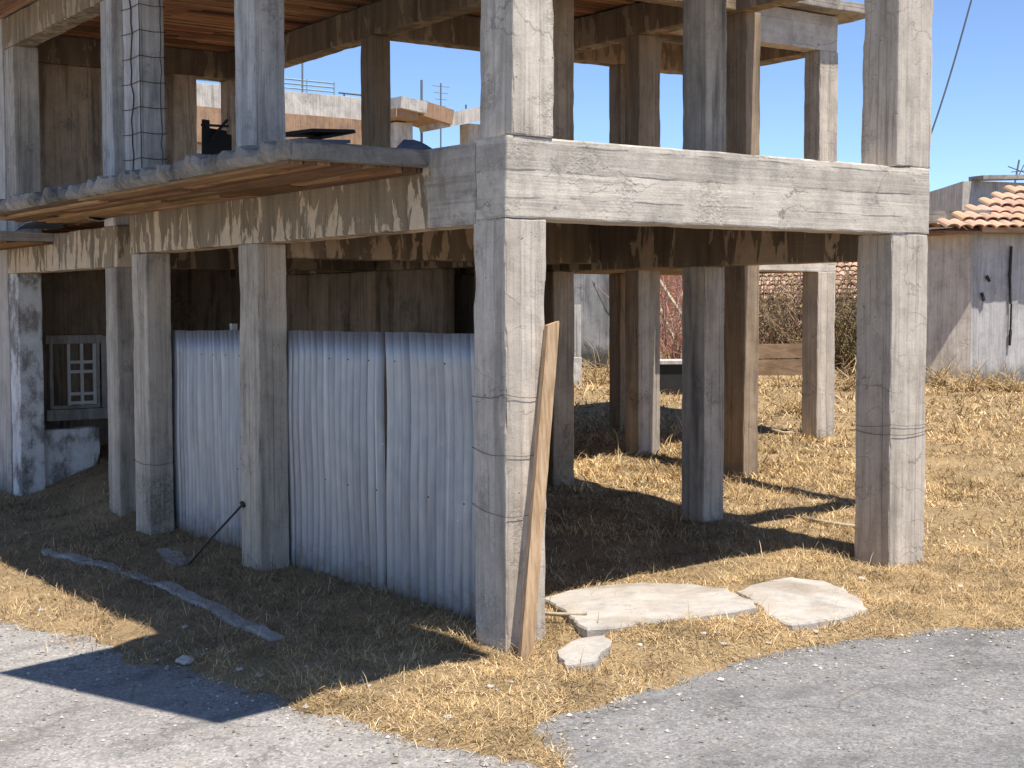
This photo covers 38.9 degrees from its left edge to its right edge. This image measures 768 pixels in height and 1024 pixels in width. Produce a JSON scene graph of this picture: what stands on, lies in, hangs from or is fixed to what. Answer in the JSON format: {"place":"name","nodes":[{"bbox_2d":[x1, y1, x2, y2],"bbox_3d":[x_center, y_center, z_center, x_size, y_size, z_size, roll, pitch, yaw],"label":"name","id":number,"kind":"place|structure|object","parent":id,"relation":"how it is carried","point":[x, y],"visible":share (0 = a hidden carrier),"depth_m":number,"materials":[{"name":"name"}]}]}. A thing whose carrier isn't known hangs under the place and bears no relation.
{"place":"outdoors","nodes":[
{"label":"outdoors","id":0,"kind":"place"},
{"bbox_2d":[0,324,1023,767],"bbox_3d":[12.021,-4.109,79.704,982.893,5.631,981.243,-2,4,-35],"label":"ground","id":1,"kind":"structure","parent":0,"point":[136,634],"depth_m":12.45,"materials":[{"name":"beige plant"}]},
{"bbox_2d":[41,549,284,640],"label":"kerb","id":2,"kind":"structure","parent":1,"relation":"on","point":[269,634],"depth_m":12.50,"materials":[{"name":"concrete"}]},
{"bbox_2d":[157,548,196,565],"bbox_3d":[-3.280,1.771,14.613,0.495,0.111,1.279,-1,3,-20],"label":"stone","id":3,"kind":"object","parent":1,"relation":"on","point":[167,551],"visible":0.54,"depth_m":14.44,"materials":[{"name":"grey stone"}]},
{"bbox_2d":[188,501,245,564],"bbox_3d":[-2.861,1.477,13.859,0.790,0.762,0.059,1,4,28],"label":"steel rod","id":4,"kind":"object","parent":3,"relation":"on","point":[242,504],"visible":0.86,"depth_m":13.80,"materials":[{"name":"metal"}]},
{"bbox_2d":[175,655,194,664],"bbox_3d":[-2.372,2.006,10.506,0.148,0.057,0.145,-2,4,-32],"label":"stone","id":5,"kind":"object","parent":1,"relation":"on","point":[184,659],"visible":0.92,"depth_m":10.47,"materials":[{"name":"grey stone"}]},
{"bbox_2d":[230,324,237,329],"bbox_3d":[-2.838,0.619,14.847,0.060,2.475,0.060,-2,4,-35],"label":"timber post","id":6,"kind":"object","parent":1,"relation":"on","point":[233,326],"visible":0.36,"depth_m":14.76,"materials":[{"name":"grey wood"}]},
{"bbox_2d":[196,78,466,153],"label":"apartment block","id":7,"kind":"structure","parent":1,"relation":"on","point":[306,110],"depth_m":46.67,"materials":[{"name":"white concrete"}]},
{"bbox_2d":[301,63,302,91],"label":"mast","id":8,"kind":"object","parent":7,"relation":"on","point":[302,77],"visible":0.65,"depth_m":46.65,"materials":[{"name":"metal"}]},
{"bbox_2d":[432,83,448,147],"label":"mast","id":9,"kind":"object","parent":7,"relation":"on","point":[440,92],"visible":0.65,"depth_m":51.96,"materials":[{"name":"metal"}]},
{"bbox_2d":[390,96,479,147],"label":"building","id":10,"kind":"structure","parent":1,"relation":"on","point":[407,114],"depth_m":44.03,"materials":[{"name":"beige concrete"}]},
{"bbox_2d":[420,80,422,142],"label":"mast","id":11,"kind":"object","parent":10,"relation":"attached to","point":[421,98],"visible":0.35,"depth_m":45.65,"materials":[{"name":"metal"}]},
{"bbox_2d":[0,0,933,652],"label":"unfinished building","id":12,"kind":"structure","parent":1,"relation":"on","point":[264,234],"depth_m":14.56,"materials":[{"name":"concrete"}]},
{"bbox_2d":[15,217,110,230],"bbox_3d":[-5.171,-2.025,17.532,0.903,0.279,2.902,-2,4,-35],"label":"crumpled sheet","id":13,"kind":"object","parent":12,"relation":"on","point":[39,225],"visible":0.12,"depth_m":18.41,"materials":[{"name":"grey metal"}]},
{"bbox_2d":[43,335,107,420],"bbox_3d":[-6.175,-0.098,20.908,1.157,1.214,0.180,-2,4,-35],"label":"window","id":14,"kind":"structure","parent":12,"relation":"in","point":[85,410],"depth_m":20.81,"materials":[{"name":"grey wood"}]},
{"bbox_2d":[171,330,241,547],"bbox_3d":[-3.202,0.683,15.176,0.085,2.514,2.014,-2,4,-35],"label":"corrugated sheet","id":15,"kind":"object","parent":12,"relation":"attached to","point":[206,408],"visible":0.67,"depth_m":15.12,"materials":[{"name":"metal"}]},
{"bbox_2d":[201,119,231,154],"bbox_3d":[-4.019,-3.322,19.693,0.478,0.596,0.139,-2,4,-35],"label":"scrap heap","id":16,"kind":"object","parent":12,"relation":"on","point":[217,141],"visible":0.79,"depth_m":19.66,"materials":[{"name":"black metal"}]},
{"bbox_2d":[286,128,355,143],"bbox_3d":[-2.008,-2.413,15.919,0.987,0.796,1.017,-2,4,-35],"label":"board stack","id":17,"kind":"object","parent":12,"relation":"on","point":[318,134],"visible":0.12,"depth_m":15.81,"materials":[{"name":"brown wood"}]},
{"bbox_2d":[287,330,386,590],"bbox_3d":[-1.625,0.740,12.956,0.085,2.432,1.846,-2,4,-35],"label":"corrugated sheet","id":18,"kind":"object","parent":12,"relation":"attached to","point":[336,465],"visible":0.84,"depth_m":12.81,"materials":[{"name":"metal"}]},
{"bbox_2d":[396,139,431,149],"bbox_3d":[-0.847,-2.206,14.516,0.945,0.464,0.901,-2,4,-35],"label":"tarpaulin","id":19,"kind":"object","parent":12,"relation":"on","point":[410,144],"visible":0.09,"depth_m":14.31,"materials":[{"name":"blue plastic"}]},
{"bbox_2d":[385,332,475,621],"bbox_3d":[-0.495,0.793,11.364,0.077,2.390,1.905,-2,4,-35],"label":"corrugated sheet","id":20,"kind":"object","parent":12,"relation":"attached to","point":[430,500],"visible":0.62,"depth_m":11.55,"materials":[{"name":"metal"}]},
{"bbox_2d":[931,0,971,134],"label":"overhead cable","id":21,"kind":"object","parent":12,"relation":"attached to","point":[952,66],"visible":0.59,"depth_m":13.11,"materials":[{"name":"black rubber"}]},
{"bbox_2d":[518,321,558,659],"bbox_3d":[0.186,0.746,10.156,0.106,2.371,0.494,2,4,32],"label":"wooden plank","id":22,"kind":"object","parent":1,"relation":"on","point":[538,491],"visible":0.96,"depth_m":10.13,"materials":[{"name":"brown wood"}]},
{"bbox_2d":[574,304,580,355],"bbox_3d":[1.199,-0.582,27.477,0.160,1.850,0.160,-2,4,-35],"label":"white post","id":23,"kind":"object","parent":1,"relation":"on","point":[577,328],"visible":0.43,"depth_m":27.38,"materials":[{"name":"white paint"}]},
{"bbox_2d":[574,356,581,386],"bbox_3d":[0.869,0.033,26.469,0.756,1.089,0.494,-2,4,-35],"label":"masonry stub","id":24,"kind":"object","parent":1,"relation":"on","point":[577,367],"visible":0.11,"depth_m":26.41,"materials":[{"name":"white concrete"}]},
{"bbox_2d":[557,635,611,671],"bbox_3d":[0.502,1.869,9.857,0.375,0.206,0.554,0,3,-3],"label":"concrete chunk","id":25,"kind":"object","parent":1,"relation":"on","point":[573,650],"visible":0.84,"depth_m":9.81,"materials":[{"name":"grey concrete"}]},
{"bbox_2d":[574,339,608,385],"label":"weed tuft","id":26,"kind":"object","parent":1,"relation":"on","point":[594,376],"visible":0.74,"depth_m":26.93,"materials":[{"name":"beige plant"}]},
{"bbox_2d":[574,274,609,368],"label":"ruined wall","id":27,"kind":"structure","parent":1,"relation":"on","point":[591,297],"depth_m":29.66,"materials":[{"name":"grey concrete"}]},
{"bbox_2d":[600,275,682,358],"bbox_3d":[3.145,-1.579,30.371,4.194,2.676,3.882,-2,4,-35],"label":"dry shrub","id":28,"kind":"object","parent":1,"relation":"on","point":[676,352],"visible":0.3,"depth_m":30.07,"materials":[{"name":"brown plant"}]},
{"bbox_2d":[660,279,681,316],"bbox_3d":[3.416,-1.860,31.250,0.866,1.016,0.088,3,4,44],"label":"pole","id":29,"kind":"object","parent":28,"relation":"on","point":[671,299],"visible":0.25,"depth_m":31.21,"materials":[{"name":"beige wood"}]},
{"bbox_2d":[660,308,681,351],"bbox_3d":[3.347,-1.282,31.250,0.093,1.221,0.834,-3,4,-41],"label":"pole","id":30,"kind":"object","parent":28,"relation":"on","point":[671,335],"visible":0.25,"depth_m":31.19,"materials":[{"name":"beige wood"}]},
{"bbox_2d":[545,582,756,637],"bbox_3d":[1.038,1.760,11.098,1.419,0.294,1.585,-1,3,-13],"label":"concrete pad","id":31,"kind":"object","parent":1,"relation":"on","point":[630,604],"visible":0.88,"depth_m":10.91,"materials":[{"name":"grey concrete"}]},
{"bbox_2d":[545,611,586,616],"bbox_3d":[0.338,1.710,10.801,0.517,0.093,0.093,3,4,42],"label":"stick","id":32,"kind":"object","parent":31,"relation":"on","point":[565,614],"visible":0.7,"depth_m":10.71,"materials":[{"name":"brown wood"}]},
{"bbox_2d":[660,359,681,394],"bbox_3d":[2.790,-0.044,25.505,1.500,0.760,0.900,0,3,0],"label":"trough","id":33,"kind":"object","parent":1,"relation":"on","point":[671,374],"visible":0.25,"depth_m":25.10,"materials":[{"name":"grey concrete"}]},
{"bbox_2d":[660,275,682,352],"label":"red wall","id":34,"kind":"structure","parent":1,"relation":"on","point":[670,290],"depth_m":33.39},
{"bbox_2d":[660,273,802,343],"bbox_3d":[4.626,-1.956,31.812,4.628,2.970,4.061,0,3,7],"label":"dry shrub","id":35,"kind":"object","parent":1,"relation":"on","point":[770,296],"visible":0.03,"depth_m":31.39,"materials":[{"name":"brown plant"}]},
{"bbox_2d":[660,262,856,359],"bbox_3d":[5.832,-1.890,30.984,4.959,3.083,5.354,-2,4,-35],"label":"dry shrub","id":36,"kind":"object","parent":1,"relation":"on","point":[778,315],"visible":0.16,"depth_m":29.96,"materials":[{"name":"brown plant"}]},
{"bbox_2d":[759,425,800,434],"bbox_3d":[3.777,0.653,20.414,0.144,0.104,0.821,-3,4,-40],"label":"stick","id":37,"kind":"object","parent":1,"relation":"on","point":[776,431],"visible":0.94,"depth_m":20.36,"materials":[{"name":"beige wood"}]},
{"bbox_2d":[758,343,802,375],"bbox_3d":[4.807,-0.247,26.352,1.343,0.999,0.225,1,3,24],"label":"board fence","id":38,"kind":"object","parent":1,"relation":"on","point":[780,366],"visible":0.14,"depth_m":26.20,"materials":[{"name":"brown wood"}]},
{"bbox_2d":[759,384,801,414],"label":"weed tuft","id":39,"kind":"object","parent":1,"relation":"on","point":[789,407],"visible":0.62,"depth_m":22.52,"materials":[{"name":"beige plant"}]},
{"bbox_2d":[736,577,867,630],"bbox_3d":[2.270,1.773,11.264,0.941,0.253,1.620,-1,3,-6],"label":"concrete pad","id":40,"kind":"object","parent":1,"relation":"on","point":[803,603],"visible":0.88,"depth_m":11.16,"materials":[{"name":"grey concrete"}]},
{"bbox_2d":[759,267,856,366],"bbox_3d":[6.235,-1.546,29.936,4.383,2.651,3.715,0,3,0],"label":"dry shrub","id":41,"kind":"object","parent":1,"relation":"on","point":[790,334],"visible":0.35,"depth_m":29.58,"materials":[{"name":"brown plant"}]},
{"bbox_2d":[759,262,856,370],"bbox_3d":[6.737,-1.427,29.271,4.196,2.672,3.641,-2,4,-35],"label":"dry shrub","id":42,"kind":"object","parent":1,"relation":"on","point":[839,352],"visible":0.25,"depth_m":28.98,"materials":[{"name":"brown plant"}]},
{"bbox_2d":[759,262,856,318],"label":"tiled house","id":43,"kind":"structure","parent":1,"relation":"on","point":[854,265],"depth_m":43.91,"materials":[{"name":"ceramic"}]},
{"bbox_2d":[801,516,854,527],"bbox_3d":[3.126,1.365,14.280,0.058,0.050,0.666,-3,4,-41],"label":"stick","id":44,"kind":"object","parent":1,"relation":"on","point":[830,522],"visible":0.75,"depth_m":14.25,"materials":[{"name":"beige wood"}]},
{"bbox_2d":[834,350,856,391],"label":"weed tuft","id":45,"kind":"object","parent":1,"relation":"on","point":[844,384],"visible":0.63,"depth_m":25.40,"materials":[{"name":"beige plant"}]},
{"bbox_2d":[925,351,973,387],"bbox_3d":[7.777,-0.108,25.932,1.012,1.056,1.188,-2,4,-35],"label":"weed tuft","id":46,"kind":"object","parent":1,"relation":"on","point":[935,380],"visible":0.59,"depth_m":25.92,"materials":[{"name":"beige plant"}]},
{"bbox_2d":[932,361,998,391],"bbox_3d":[7.885,-0.034,25.225,1.053,0.807,1.398,-2,4,-35],"label":"weed tuft","id":47,"kind":"object","parent":1,"relation":"on","point":[970,386],"visible":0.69,"depth_m":25.19,"materials":[{"name":"beige plant"}]},
{"bbox_2d":[925,185,1023,382],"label":"old house","id":48,"kind":"structure","parent":1,"relation":"on","point":[975,284],"depth_m":26.46,"materials":[{"name":"paint"}]},
{"bbox_2d":[929,174,1023,228],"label":"flat roofed house","id":49,"kind":"structure","parent":1,"relation":"on","point":[962,194],"depth_m":34.24,"materials":[{"name":"concrete"}]},
{"bbox_2d":[1008,160,1023,181],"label":"aerial","id":50,"kind":"object","parent":49,"relation":"on","point":[1017,171],"visible":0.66,"depth_m":34.99,"materials":[{"name":"metal"}]},
{"bbox_2d":[956,359,1019,391],"bbox_3d":[8.407,-0.062,25.475,1.296,0.809,1.163,-2,4,-35],"label":"weed tuft","id":51,"kind":"object","parent":1,"relation":"on","point":[988,382],"visible":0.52,"depth_m":25.34,"materials":[{"name":"beige plant"}]},
{"bbox_2d":[967,360,1023,391],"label":"weed tuft","id":52,"kind":"object","parent":1,"relation":"on","point":[1010,387],"visible":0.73,"depth_m":25.11,"materials":[{"name":"beige plant"}]},
{"bbox_2d":[0,574,1023,767],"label":"road","id":53,"kind":"structure","parent":0,"point":[961,737],"depth_m":8.84,"materials":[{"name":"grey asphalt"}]},
{"bbox_2d":[196,0,1023,191],"label":"sky","id":54,"kind":"structure","parent":0,"point":[978,130],"materials":[{"name":"blue"}]}
]}

